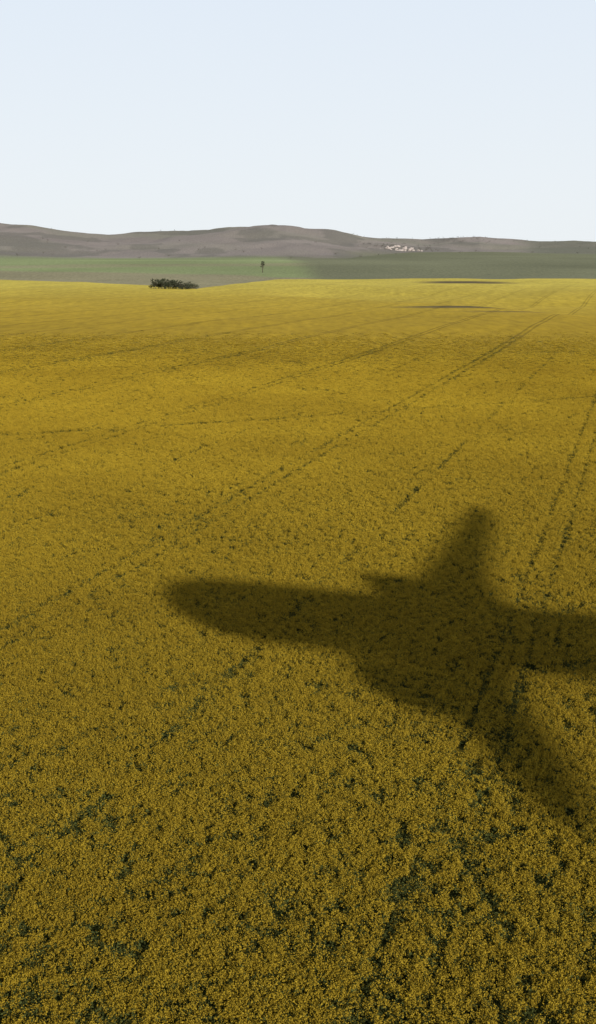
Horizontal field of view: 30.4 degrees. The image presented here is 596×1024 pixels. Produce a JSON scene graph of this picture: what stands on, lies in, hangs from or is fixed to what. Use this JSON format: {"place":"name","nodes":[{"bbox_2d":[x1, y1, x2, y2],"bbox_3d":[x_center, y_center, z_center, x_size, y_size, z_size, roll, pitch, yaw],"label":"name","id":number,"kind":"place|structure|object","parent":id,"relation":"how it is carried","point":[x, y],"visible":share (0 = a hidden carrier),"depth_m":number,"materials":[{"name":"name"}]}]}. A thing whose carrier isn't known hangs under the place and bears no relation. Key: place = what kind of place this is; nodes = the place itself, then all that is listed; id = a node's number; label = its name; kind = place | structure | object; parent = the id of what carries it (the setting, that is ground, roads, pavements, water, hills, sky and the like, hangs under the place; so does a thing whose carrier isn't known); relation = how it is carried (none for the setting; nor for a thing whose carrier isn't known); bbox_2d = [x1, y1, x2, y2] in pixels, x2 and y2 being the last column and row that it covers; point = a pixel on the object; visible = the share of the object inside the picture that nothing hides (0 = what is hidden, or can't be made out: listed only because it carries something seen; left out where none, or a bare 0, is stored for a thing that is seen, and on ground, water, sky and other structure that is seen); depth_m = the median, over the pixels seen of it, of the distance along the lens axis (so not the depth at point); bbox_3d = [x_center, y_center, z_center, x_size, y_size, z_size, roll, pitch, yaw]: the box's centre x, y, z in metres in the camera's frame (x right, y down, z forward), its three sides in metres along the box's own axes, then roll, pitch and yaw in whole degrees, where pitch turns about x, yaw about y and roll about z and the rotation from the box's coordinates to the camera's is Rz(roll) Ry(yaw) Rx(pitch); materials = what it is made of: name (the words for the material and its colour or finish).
{"place":"outdoors","nodes":[
{"label":"outdoors","id":0,"kind":"place"},
{"bbox_2d":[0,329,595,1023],"bbox_3d":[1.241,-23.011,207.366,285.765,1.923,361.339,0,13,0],"label":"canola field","id":1,"kind":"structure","parent":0,"point":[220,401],"depth_m":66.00,"materials":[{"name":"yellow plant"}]},
{"bbox_2d":[0,223,595,1023],"bbox_3d":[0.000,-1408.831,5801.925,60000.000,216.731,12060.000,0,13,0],"label":"ground","id":2,"kind":"structure","parent":0,"point":[334,283],"depth_m":561.04,"materials":[{"name":"green plant"}]},
{"bbox_2d":[148,278,199,288],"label":"tree thicket","id":3,"kind":"object","parent":2,"relation":"on","point":[165,285],"visible":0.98,"depth_m":952.55,"materials":[{"name":"green plant"}]},
{"bbox_2d":[16,230,588,257],"bbox_3d":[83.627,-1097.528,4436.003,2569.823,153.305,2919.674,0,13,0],"label":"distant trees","id":4,"kind":"object","parent":2,"relation":"on","point":[335,253],"visible":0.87,"depth_m":4156.76,"materials":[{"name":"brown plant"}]},
{"bbox_2d":[386,245,422,250],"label":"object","id":5,"kind":"object","parent":2,"relation":"on","point":[405,247],"visible":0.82,"depth_m":4136.20,"materials":[{"name":"beige"}]},
{"bbox_2d":[0,0,595,241],"label":"sky","id":6,"kind":"structure","parent":0,"point":[408,119],"materials":[{"name":"white"}]}
]}

